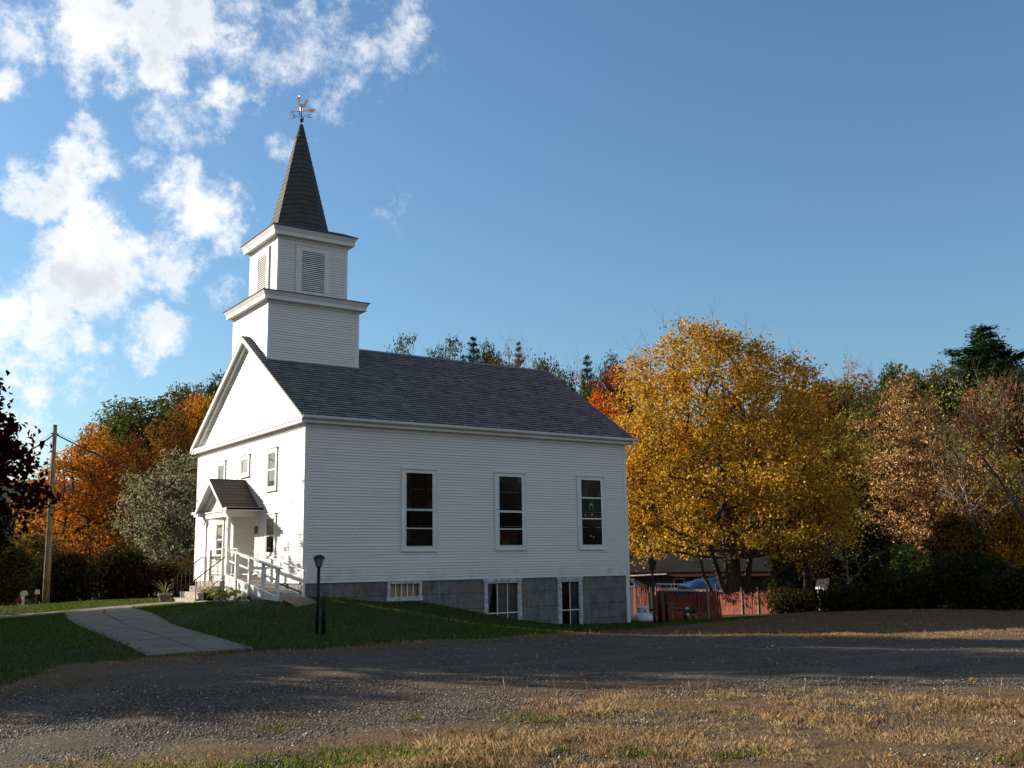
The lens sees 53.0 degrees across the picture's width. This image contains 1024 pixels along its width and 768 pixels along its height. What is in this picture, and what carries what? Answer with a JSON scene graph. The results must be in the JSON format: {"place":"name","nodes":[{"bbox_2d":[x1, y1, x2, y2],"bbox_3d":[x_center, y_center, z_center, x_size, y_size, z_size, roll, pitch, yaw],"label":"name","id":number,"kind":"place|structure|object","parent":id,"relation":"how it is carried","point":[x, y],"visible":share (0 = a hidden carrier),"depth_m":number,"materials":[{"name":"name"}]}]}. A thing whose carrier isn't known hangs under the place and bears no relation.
{"place":"outdoors","nodes":[
{"label":"outdoors","id":0,"kind":"place"},
{"bbox_2d":[0,480,84,550],"bbox_3d":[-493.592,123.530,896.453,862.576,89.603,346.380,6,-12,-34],"label":"hill","id":1,"kind":"structure","parent":0,"point":[9,505],"depth_m":902.28,"materials":[{"name":"plant"}]},
{"bbox_2d":[0,601,252,656],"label":"path","id":2,"kind":"structure","parent":0,"point":[152,633],"depth_m":24.82,"materials":[{"name":"concrete"}]},
{"bbox_2d":[197,584,213,600],"bbox_3d":[-10.887,7.439,36.424,0.670,0.681,0.709,6,-12,-34],"label":"planter box","id":3,"kind":"object","parent":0,"point":[203,594],"visible":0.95,"depth_m":36.26,"materials":[{"name":"grey plastic"}]},
{"bbox_2d":[0,419,1023,767],"bbox_3d":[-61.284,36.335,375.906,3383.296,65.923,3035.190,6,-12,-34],"label":"ground","id":4,"kind":"structure","parent":0,"point":[654,673],"depth_m":15.52,"materials":[{"name":"green plant"}]},
{"bbox_2d":[0,531,43,605],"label":"bush","id":5,"kind":"object","parent":4,"relation":"on","point":[11,585],"visible":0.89,"depth_m":50.02,"materials":[{"name":"green plant"}]},
{"bbox_2d":[0,369,61,560],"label":"maple tree","id":6,"kind":"object","parent":4,"relation":"on","point":[11,450],"visible":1,"depth_m":36.91,"materials":[{"name":"red plant"}]},
{"bbox_2d":[4,530,71,605],"bbox_3d":[-27.615,10.757,59.146,4.205,4.693,4.525,8,-13,-41],"label":"bush","id":7,"kind":"object","parent":4,"relation":"on","point":[32,543],"visible":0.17,"depth_m":58.99,"materials":[{"name":"green plant"}]},
{"bbox_2d":[42,425,58,603],"bbox_3d":[-21.224,6.237,47.108,0.404,8.790,0.312,6,-12,-34],"label":"utility pole","id":8,"kind":"object","parent":4,"relation":"on","point":[47,572],"visible":0.88,"depth_m":46.91,"materials":[{"name":"brown wood"}]},
{"bbox_2d":[57,435,195,497],"bbox_3d":[-19.755,6.410,62.523,0.063,3.083,30.592,-2,-10,5],"label":"overhead wire","id":9,"kind":"object","parent":8,"relation":"attached to","point":[118,464],"visible":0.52,"depth_m":53.53,"materials":[{"name":"black metal"}]},
{"bbox_2d":[21,541,115,604],"bbox_3d":[-23.595,10.135,53.557,5.145,3.791,3.808,-1,-10,0],"label":"bush","id":10,"kind":"object","parent":4,"relation":"on","point":[71,585],"visible":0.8,"depth_m":52.77,"materials":[{"name":"green plant"}]},
{"bbox_2d":[7,420,174,599],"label":"maple tree","id":11,"kind":"object","parent":4,"relation":"on","point":[91,511],"visible":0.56,"depth_m":67.12,"materials":[{"name":"orange plant"}]},
{"bbox_2d":[78,402,141,484],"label":"hillside tree","id":12,"kind":"object","parent":4,"relation":"on","point":[100,424],"visible":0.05,"depth_m":100.54,"materials":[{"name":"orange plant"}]},
{"bbox_2d":[80,542,157,600],"bbox_3d":[-21.085,10.451,55.478,4.775,3.787,3.714,-3,-10,13],"label":"bush","id":13,"kind":"object","parent":4,"relation":"on","point":[117,582],"visible":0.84,"depth_m":54.64,"materials":[{"name":"green plant"}]},
{"bbox_2d":[96,429,154,542],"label":"hillside tree","id":14,"kind":"object","parent":4,"relation":"on","point":[135,446],"visible":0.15,"depth_m":84.43,"materials":[{"name":"orange plant"}]},
{"bbox_2d":[106,511,159,597],"bbox_3d":[-23.782,10.955,64.781,3.288,5.923,3.654,5,-11,-29],"label":"bush","id":15,"kind":"object","parent":4,"relation":"on","point":[132,531],"visible":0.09,"depth_m":64.78,"materials":[{"name":"green plant"}]},
{"bbox_2d":[75,395,197,472],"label":"hillside tree","id":16,"kind":"object","parent":4,"relation":"on","point":[131,423],"visible":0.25,"depth_m":97.31,"materials":[{"name":"green plant"}]},
{"bbox_2d":[98,446,197,573],"bbox_3d":[-20.198,8.696,62.970,7.570,9.723,9.019,-1,-10,-1],"label":"silver leaved tree","id":17,"kind":"object","parent":4,"relation":"on","point":[174,550],"visible":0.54,"depth_m":61.39,"materials":[{"name":"grey plant"}]},
{"bbox_2d":[127,556,184,598],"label":"bush","id":18,"kind":"object","parent":4,"relation":"on","point":[159,575],"visible":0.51,"depth_m":55.27,"materials":[{"name":"green plant"}]},
{"bbox_2d":[148,580,174,601],"bbox_3d":[-13.228,7.868,39.132,1.235,0.953,0.941,-1,-10,2],"label":"flower pot","id":19,"kind":"object","parent":4,"relation":"on","point":[163,596],"visible":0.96,"depth_m":39.03,"materials":[{"name":"stone"}]},
{"bbox_2d":[130,407,197,543],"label":"hillside tree","id":20,"kind":"object","parent":4,"relation":"on","point":[162,443],"visible":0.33,"depth_m":86.92,"materials":[{"name":"green plant"}]},
{"bbox_2d":[166,550,194,596],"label":"bush","id":21,"kind":"object","parent":4,"relation":"on","point":[188,575],"visible":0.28,"depth_m":54.12,"materials":[{"name":"green plant"}]},
{"bbox_2d":[163,381,207,436],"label":"hillside tree","id":22,"kind":"object","parent":4,"relation":"on","point":[181,391],"visible":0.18,"depth_m":115.21,"materials":[{"name":"green plant"}]},
{"bbox_2d":[172,388,207,518],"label":"hillside tree","id":23,"kind":"object","parent":4,"relation":"on","point":[179,405],"depth_m":102.16,"materials":[{"name":"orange plant"}]},
{"bbox_2d":[169,391,214,511],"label":"hillside tree","id":24,"kind":"object","parent":4,"relation":"on","point":[195,421],"visible":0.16,"depth_m":96.03,"materials":[{"name":"orange plant"}]},
{"bbox_2d":[173,581,224,602],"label":"concrete steps","id":25,"kind":"structure","parent":4,"relation":"on","point":[187,596],"depth_m":38.09,"materials":[{"name":"grey concrete"}]},
{"bbox_2d":[194,556,225,600],"bbox_3d":[-10.888,7.080,37.144,1.294,1.719,0.033,6,-12,-34],"label":"stair railing","id":26,"kind":"object","parent":25,"relation":"on","point":[204,577],"visible":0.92,"depth_m":37.13,"materials":[{"name":"white metal"}]},
{"bbox_2d":[208,548,225,580],"bbox_3d":[-11.061,6.860,38.361,0.120,1.375,1.620,6,-12,-34],"label":"porch balustrade","id":27,"kind":"object","parent":25,"relation":"on","point":[210,562],"visible":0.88,"depth_m":38.40,"materials":[{"name":"white paint"}]},
{"bbox_2d":[203,369,224,412],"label":"hillside tree","id":28,"kind":"object","parent":4,"relation":"on","point":[212,387],"visible":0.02,"depth_m":108.78,"materials":[{"name":"green plant"}]},
{"bbox_2d":[210,586,241,600],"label":"hosta plant","id":29,"kind":"object","parent":4,"relation":"on","point":[220,592],"visible":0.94,"depth_m":35.08,"materials":[{"name":"green plant"}]},
{"bbox_2d":[225,549,315,602],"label":"wheelchair ramp","id":30,"kind":"structure","parent":4,"relation":"on","point":[256,587],"depth_m":35.03,"materials":[{"name":"white paint"}]},
{"bbox_2d":[280,597,315,606],"bbox_3d":[-6.626,6.904,32.494,1.000,0.258,1.380,6,-12,-34],"label":"plywood sheet","id":31,"kind":"object","parent":4,"relation":"on","point":[298,601],"visible":0.79,"depth_m":32.66,"materials":[{"name":"wood"}]},
{"bbox_2d":[313,555,324,633],"bbox_3d":[-4.731,5.181,25.063,0.300,2.001,0.300,6,-12,-34],"label":"lamp post","id":32,"kind":"object","parent":4,"relation":"on","point":[318,559],"visible":0.97,"depth_m":25.07,"materials":[{"name":"metal"}]},
{"bbox_2d":[321,597,325,634],"bbox_3d":[-4.514,5.628,24.593,0.110,1.033,0.110,6,-12,-34],"label":"wooden post","id":33,"kind":"object","parent":4,"relation":"on","point":[323,621],"visible":0.79,"depth_m":24.56,"materials":[{"name":"black paint"}]},
{"bbox_2d":[0,595,772,683],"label":"lawn grass","id":34,"kind":"structure","parent":4,"relation":"on","point":[42,618],"depth_m":28.19,"materials":[{"name":"green plant"}]},
{"bbox_2d":[384,327,428,354],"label":"hillside tree","id":35,"kind":"object","parent":4,"relation":"on","point":[398,349],"visible":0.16,"depth_m":129.92,"materials":[{"name":"green plant"}]},
{"bbox_2d":[190,96,638,624],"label":"church","id":36,"kind":"structure","parent":4,"relation":"on","point":[491,489],"depth_m":39.59,"materials":[{"name":"white paint"}]},
{"bbox_2d":[214,520,224,558],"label":"window","id":37,"kind":"structure","parent":36,"relation":"in","point":[220,524],"depth_m":41.43,"materials":[{"name":"white paint"}]},
{"bbox_2d":[216,460,226,478],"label":"window","id":38,"kind":"structure","parent":36,"relation":"in","point":[221,465],"depth_m":41.90,"materials":[{"name":"white paint"}]},
{"bbox_2d":[239,453,250,478],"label":"window","id":39,"kind":"structure","parent":36,"relation":"in","point":[244,459],"depth_m":39.70,"materials":[{"name":"white paint"}]},
{"bbox_2d":[263,513,276,557],"bbox_3d":[-8.728,5.456,36.997,0.090,1.580,1.060,6,-12,-34],"label":"window","id":40,"kind":"structure","parent":36,"relation":"in","point":[270,530],"depth_m":37.00,"materials":[{"name":"white paint"}]},
{"bbox_2d":[265,446,277,491],"bbox_3d":[-8.769,3.114,37.415,0.090,1.600,1.020,6,-12,-34],"label":"window","id":41,"kind":"structure","parent":36,"relation":"in","point":[272,453],"depth_m":37.41,"materials":[{"name":"white paint"}]},
{"bbox_2d":[386,581,422,601],"bbox_3d":[-3.860,7.377,36.559,1.451,0.683,0.230,6,-12,-34],"label":"basement window","id":42,"kind":"structure","parent":36,"relation":"in","point":[398,590],"depth_m":36.56,"materials":[{"name":"white paint"}]},
{"bbox_2d":[401,467,437,551],"bbox_3d":[-3.362,4.563,37.279,1.498,3.018,0.085,6,-12,-34],"label":"window","id":43,"kind":"structure","parent":36,"relation":"in","point":[419,507],"depth_m":37.29,"materials":[{"name":"glass"}]},
{"bbox_2d":[483,578,522,619],"bbox_3d":[-0.432,8.484,38.885,1.801,2.175,0.434,6,-12,-34],"label":"basement window","id":44,"kind":"structure","parent":36,"relation":"in","point":[501,597],"depth_m":39.01,"materials":[{"name":"white paint"}]},
{"bbox_2d":[494,471,526,550],"bbox_3d":[-0.050,4.890,39.541,1.478,3.011,0.085,6,-12,-34],"label":"window","id":45,"kind":"structure","parent":36,"relation":"in","point":[510,506],"depth_m":39.55,"materials":[{"name":"glass"}]},
{"bbox_2d":[556,577,582,624],"bbox_3d":[2.206,8.758,40.685,1.320,2.175,0.434,6,-12,-34],"label":"basement window","id":46,"kind":"structure","parent":36,"relation":"in","point":[566,586],"depth_m":40.79,"materials":[{"name":"white paint"}]},
{"bbox_2d":[576,475,606,549],"bbox_3d":[3.239,5.230,41.785,1.448,3.008,0.085,6,-12,-34],"label":"window","id":47,"kind":"structure","parent":36,"relation":"in","point":[592,501],"depth_m":41.79,"materials":[{"name":"white paint"}]},
{"bbox_2d":[434,331,469,360],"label":"hillside tree","id":48,"kind":"object","parent":4,"relation":"on","point":[449,350],"visible":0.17,"depth_m":129.71,"materials":[{"name":"green plant"}]},
{"bbox_2d":[464,336,480,362],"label":"pine tree","id":49,"kind":"object","parent":4,"relation":"on","point":[472,352],"visible":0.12,"depth_m":142.65,"materials":[{"name":"green plant"}]},
{"bbox_2d":[476,338,505,365],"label":"hillside tree","id":50,"kind":"object","parent":4,"relation":"on","point":[485,358],"visible":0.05,"depth_m":136.35,"materials":[{"name":"green plant"}]},
{"bbox_2d":[1,608,1021,765],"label":"fallen leaves","id":51,"kind":"object","parent":4,"relation":"on","point":[774,754],"visible":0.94,"depth_m":15.57,"materials":[{"name":"orange plant"}]},
{"bbox_2d":[7,705,1023,767],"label":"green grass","id":52,"kind":"structure","parent":4,"relation":"on","point":[633,750],"depth_m":8.65,"materials":[{"name":"green plant"}]},
{"bbox_2d":[513,341,524,367],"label":"hillside tree","id":53,"kind":"object","parent":4,"relation":"on","point":[518,360],"visible":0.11,"depth_m":142.61,"materials":[{"name":"orange plant"}]},
{"bbox_2d":[65,353,1023,566],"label":"woodland","id":54,"kind":"object","parent":4,"relation":"on","point":[188,541],"visible":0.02,"depth_m":117.08,"materials":[{"name":"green plant"}]},
{"bbox_2d":[528,352,578,386],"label":"hillside tree","id":55,"kind":"object","parent":4,"relation":"on","point":[546,367],"visible":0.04,"depth_m":113.37,"materials":[{"name":"green plant"}]},
{"bbox_2d":[550,363,580,395],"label":"hillside tree","id":56,"kind":"object","parent":4,"relation":"on","point":[558,377],"visible":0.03,"depth_m":109.68,"materials":[{"name":"green plant"}]},
{"bbox_2d":[579,355,593,392],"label":"pine tree","id":57,"kind":"object","parent":4,"relation":"on","point":[585,371],"visible":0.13,"depth_m":125.58,"materials":[{"name":"green plant"}]},
{"bbox_2d":[579,380,605,414],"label":"hillside tree","id":58,"kind":"object","parent":4,"relation":"on","point":[587,394],"visible":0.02,"depth_m":97.17,"materials":[{"name":"green plant"}]},
{"bbox_2d":[586,349,639,434],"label":"hillside tree","id":59,"kind":"object","parent":4,"relation":"on","point":[604,368],"visible":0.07,"depth_m":118.99,"materials":[{"name":"orange plant"}]},
{"bbox_2d":[587,383,646,555],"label":"hillside tree","id":60,"kind":"object","parent":4,"relation":"on","point":[600,407],"visible":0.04,"depth_m":80.07,"materials":[{"name":"orange plant"}]},
{"bbox_2d":[585,363,657,469],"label":"hillside tree","id":61,"kind":"object","parent":4,"relation":"on","point":[611,389],"visible":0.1,"depth_m":108.10,"materials":[{"name":"orange plant"}]},
{"bbox_2d":[633,606,652,621],"bbox_3d":[5.641,9.916,44.104,0.860,0.705,0.860,6,-12,-34],"label":"propane tank","id":62,"kind":"object","parent":4,"relation":"on","point":[642,614],"visible":0.94,"depth_m":43.86,"materials":[{"name":"white metal"}]},
{"bbox_2d":[633,586,658,615],"bbox_3d":[7.181,11.899,55.933,0.140,1.787,3.106,4,-11,-28],"label":"picket fence","id":63,"kind":"object","parent":4,"relation":"on","point":[643,597],"visible":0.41,"depth_m":56.09,"materials":[{"name":"red paint"}]},
{"bbox_2d":[646,557,656,623],"bbox_3d":[5.606,8.224,40.793,0.470,2.660,0.470,6,-12,-34],"label":"lamp post","id":64,"kind":"object","parent":4,"relation":"on","point":[651,562],"visible":0.97,"depth_m":40.82,"materials":[{"name":"black metal"}]},
{"bbox_2d":[313,624,1002,710],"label":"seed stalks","id":65,"kind":"object","parent":4,"relation":"on","point":[775,679],"visible":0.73,"depth_m":12.79,"materials":[{"name":"beige plant"}]},
{"bbox_2d":[654,583,722,611],"bbox_3d":[10.076,11.854,56.885,4.438,1.574,1.960,-5,-11,23],"label":"motor boat","id":66,"kind":"object","parent":4,"relation":"on","point":[672,590],"visible":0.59,"depth_m":56.50,"materials":[{"name":"metal"}]},
{"bbox_2d":[677,577,724,596],"bbox_3d":[10.823,11.240,56.660,3.043,1.089,1.831,-5,-11,23],"label":"tarpaulin","id":67,"kind":"object","parent":66,"relation":"on","point":[698,583],"visible":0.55,"depth_m":56.16,"materials":[{"name":"blue plastic"}]},
{"bbox_2d":[656,584,721,619],"bbox_3d":[8.011,9.874,46.312,3.122,1.654,0.117,1,-10,-11],"label":"picket fence","id":68,"kind":"object","parent":4,"relation":"on","point":[708,611],"visible":0.65,"depth_m":46.36,"materials":[{"name":"red paint"}]},
{"bbox_2d":[630,545,798,609],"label":"house","id":69,"kind":"structure","parent":4,"relation":"on","point":[671,569],"depth_m":62.10,"materials":[{"name":"brown concrete"}]},
{"bbox_2d":[715,584,744,614],"bbox_3d":[11.062,10.998,51.991,0.138,1.654,2.339,4,-11,-25],"label":"picket fence","id":70,"kind":"object","parent":4,"relation":"on","point":[733,605],"visible":0.66,"depth_m":51.97,"materials":[{"name":"red paint"}]},
{"bbox_2d":[600,298,883,614],"bbox_3d":[11.341,4.391,54.735,16.446,16.156,17.072,6,-12,-34],"label":"maple tree","id":71,"kind":"object","parent":4,"relation":"on","point":[733,485],"visible":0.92,"depth_m":51.66,"materials":[{"name":"yellow plant"}]},
{"bbox_2d":[741,587,778,614],"bbox_3d":[12.089,10.561,49.580,0.126,1.417,3.183,4,-11,-27],"label":"picket fence","id":72,"kind":"object","parent":4,"relation":"on","point":[759,607],"visible":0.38,"depth_m":50.06,"materials":[{"name":"red paint"}]},
{"bbox_2d":[764,554,790,592],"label":"climbing vine","id":73,"kind":"object","parent":4,"relation":"on","point":[776,564],"visible":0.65,"depth_m":55.59,"materials":[{"name":"green plant"}]},
{"bbox_2d":[762,584,824,614],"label":"bush","id":74,"kind":"object","parent":4,"relation":"on","point":[788,600],"visible":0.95,"depth_m":47.07,"materials":[{"name":"green plant"}]},
{"bbox_2d":[734,463,881,600],"bbox_3d":[15.975,8.498,57.099,8.421,8.387,7.394,6,-12,-34],"label":"shaded tree","id":75,"kind":"object","parent":4,"relation":"on","point":[808,577],"visible":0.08,"depth_m":56.55,"materials":[{"name":"yellow plant"}]},
{"bbox_2d":[784,547,843,602],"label":"bush","id":76,"kind":"object","parent":4,"relation":"on","point":[819,574],"visible":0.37,"depth_m":58.98,"materials":[{"name":"green plant"}]},
{"bbox_2d":[815,578,829,592],"bbox_3d":[15.122,10.281,49.957,0.108,1.625,1.454,1,-10,-12],"label":"weathered board","id":77,"kind":"object","parent":4,"relation":"on","point":[821,583],"visible":0.57,"depth_m":50.07,"materials":[{"name":"white paint"}]},
{"bbox_2d":[774,380,888,543],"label":"hillside tree","id":78,"kind":"object","parent":4,"relation":"on","point":[828,408],"visible":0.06,"depth_m":80.53,"materials":[{"name":"orange plant"}]},
{"bbox_2d":[813,582,875,611],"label":"bush","id":79,"kind":"object","parent":4,"relation":"on","point":[834,598],"visible":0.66,"depth_m":44.06,"materials":[{"name":"green plant"}]},
{"bbox_2d":[804,512,887,584],"bbox_3d":[15.819,8.586,49.293,4.320,4.951,3.617,6,-12,-34],"label":"bare sapling","id":80,"kind":"object","parent":4,"relation":"on","point":[842,559],"visible":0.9,"depth_m":49.21,"materials":[{"name":"brown plant"}]},
{"bbox_2d":[813,375,884,436],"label":"hillside tree","id":81,"kind":"object","parent":4,"relation":"on","point":[845,386],"visible":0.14,"depth_m":95.41,"materials":[{"name":"green plant"}]},
{"bbox_2d":[828,347,874,395],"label":"bare tree","id":82,"kind":"object","parent":4,"relation":"on","point":[847,374],"visible":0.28,"depth_m":119.26,"materials":[{"name":"brown plant"}]},
{"bbox_2d":[819,406,894,545],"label":"slender tree","id":83,"kind":"object","parent":4,"relation":"on","point":[857,432],"visible":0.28,"depth_m":68.05,"materials":[{"name":"green plant"}]},
{"bbox_2d":[828,520,896,589],"bbox_3d":[18.028,9.243,52.136,3.677,4.675,4.514,-1,-10,0],"label":"bush","id":84,"kind":"object","parent":4,"relation":"on","point":[873,546],"visible":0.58,"depth_m":51.75,"materials":[{"name":"green plant"}]},
{"bbox_2d":[835,382,914,529],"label":"hillside tree","id":85,"kind":"object","parent":4,"relation":"on","point":[872,399],"visible":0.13,"depth_m":90.41,"materials":[{"name":"green plant"}]},
{"bbox_2d":[830,464,922,563],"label":"hillside tree","id":86,"kind":"object","parent":4,"relation":"on","point":[896,512],"visible":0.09,"depth_m":71.74,"materials":[{"name":"brown plant"}]},
{"bbox_2d":[876,359,906,448],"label":"hillside tree","id":87,"kind":"object","parent":4,"relation":"on","point":[884,378],"visible":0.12,"depth_m":110.05,"materials":[{"name":"grey plant"}]},
{"bbox_2d":[843,565,953,609],"bbox_3d":[16.833,8.842,43.527,4.725,2.278,3.624,3,-11,-21],"label":"bush","id":88,"kind":"object","parent":4,"relation":"on","point":[901,590],"visible":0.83,"depth_m":42.88,"materials":[{"name":"green plant"}]},
{"bbox_2d":[880,533,929,574],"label":"bush","id":89,"kind":"object","parent":4,"relation":"on","point":[905,556],"visible":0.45,"depth_m":48.20,"materials":[{"name":"green plant"}]},
{"bbox_2d":[884,367,929,442],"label":"hillside tree","id":90,"kind":"object","parent":4,"relation":"on","point":[912,376],"visible":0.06,"depth_m":106.66,"materials":[{"name":"green plant"}]},
{"bbox_2d":[838,357,1019,561],"bbox_3d":[25.180,5.337,61.955,11.180,15.044,11.598,1,-10,-11],"label":"copper leaved tree","id":91,"kind":"object","parent":4,"relation":"on","point":[927,507],"visible":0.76,"depth_m":62.17,"materials":[{"name":"brown plant"}]},
{"bbox_2d":[888,388,977,530],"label":"hillside tree","id":92,"kind":"object","parent":4,"relation":"on","point":[924,444],"visible":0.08,"depth_m":81.31,"materials":[{"name":"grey plant"}]},
{"bbox_2d":[919,359,963,446],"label":"hillside tree","id":93,"kind":"object","parent":4,"relation":"on","point":[933,375],"visible":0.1,"depth_m":104.45,"materials":[{"name":"green plant"}]},
{"bbox_2d":[880,352,1023,524],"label":"bare tree","id":94,"kind":"object","parent":4,"relation":"on","point":[1013,500],"visible":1,"depth_m":53.36,"materials":[{"name":"brown plant"}]},
{"bbox_2d":[917,500,998,572],"bbox_3d":[24.112,9.115,55.817,4.481,5.681,5.233,-10,-14,43],"label":"bush","id":95,"kind":"object","parent":4,"relation":"on","point":[955,540],"visible":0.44,"depth_m":55.61,"materials":[{"name":"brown plant"}]},
{"bbox_2d":[913,549,1015,609],"bbox_3d":[18.525,8.088,41.401,4.550,2.825,3.023,-1,-10,0],"label":"bush","id":96,"kind":"object","parent":4,"relation":"on","point":[953,581],"visible":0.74,"depth_m":40.90,"materials":[{"name":"green plant"}]},
{"bbox_2d":[911,480,1020,566],"bbox_3d":[28.960,9.529,65.093,7.315,7.132,7.197,3,-11,-21],"label":"hillside tree","id":97,"kind":"object","parent":4,"relation":"on","point":[1006,540],"visible":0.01,"depth_m":64.90,"materials":[{"name":"orange plant"}]},
{"bbox_2d":[911,323,1023,494],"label":"pine tree","id":98,"kind":"object","parent":4,"relation":"on","point":[987,350],"visible":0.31,"depth_m":88.76,"materials":[{"name":"green plant"}]},
{"bbox_2d":[915,421,1023,558],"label":"bare tree","id":99,"kind":"object","parent":4,"relation":"on","point":[968,504],"visible":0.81,"depth_m":55.71,"materials":[{"name":"brown plant"}]},
{"bbox_2d":[927,371,1023,564],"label":"hillside tree","id":100,"kind":"object","parent":4,"relation":"on","point":[974,407],"visible":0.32,"depth_m":68.47,"materials":[{"name":"brown plant"}]},
{"bbox_2d":[964,445,1023,572],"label":"hillside tree","id":101,"kind":"object","parent":4,"relation":"on","point":[1016,556],"visible":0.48,"depth_m":61.73,"materials":[{"name":"orange plant"}]},
{"bbox_2d":[968,563,1023,610],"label":"bush","id":102,"kind":"object","parent":4,"relation":"on","point":[1003,591],"visible":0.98,"depth_m":38.89,"materials":[{"name":"green plant"}]},
{"bbox_2d":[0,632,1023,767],"bbox_3d":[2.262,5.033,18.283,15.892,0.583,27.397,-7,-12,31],"label":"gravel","id":103,"kind":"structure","parent":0,"point":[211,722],"depth_m":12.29,"materials":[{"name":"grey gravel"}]},
{"bbox_2d":[0,606,1023,767],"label":"dry grass","id":104,"kind":"structure","parent":0,"point":[846,721],"depth_m":9.89,"materials":[{"name":"beige plant"}]},
{"bbox_2d":[0,0,1023,480],"label":"sky","id":105,"kind":"structure","parent":0,"point":[838,175],"materials":[{"name":"blue"}]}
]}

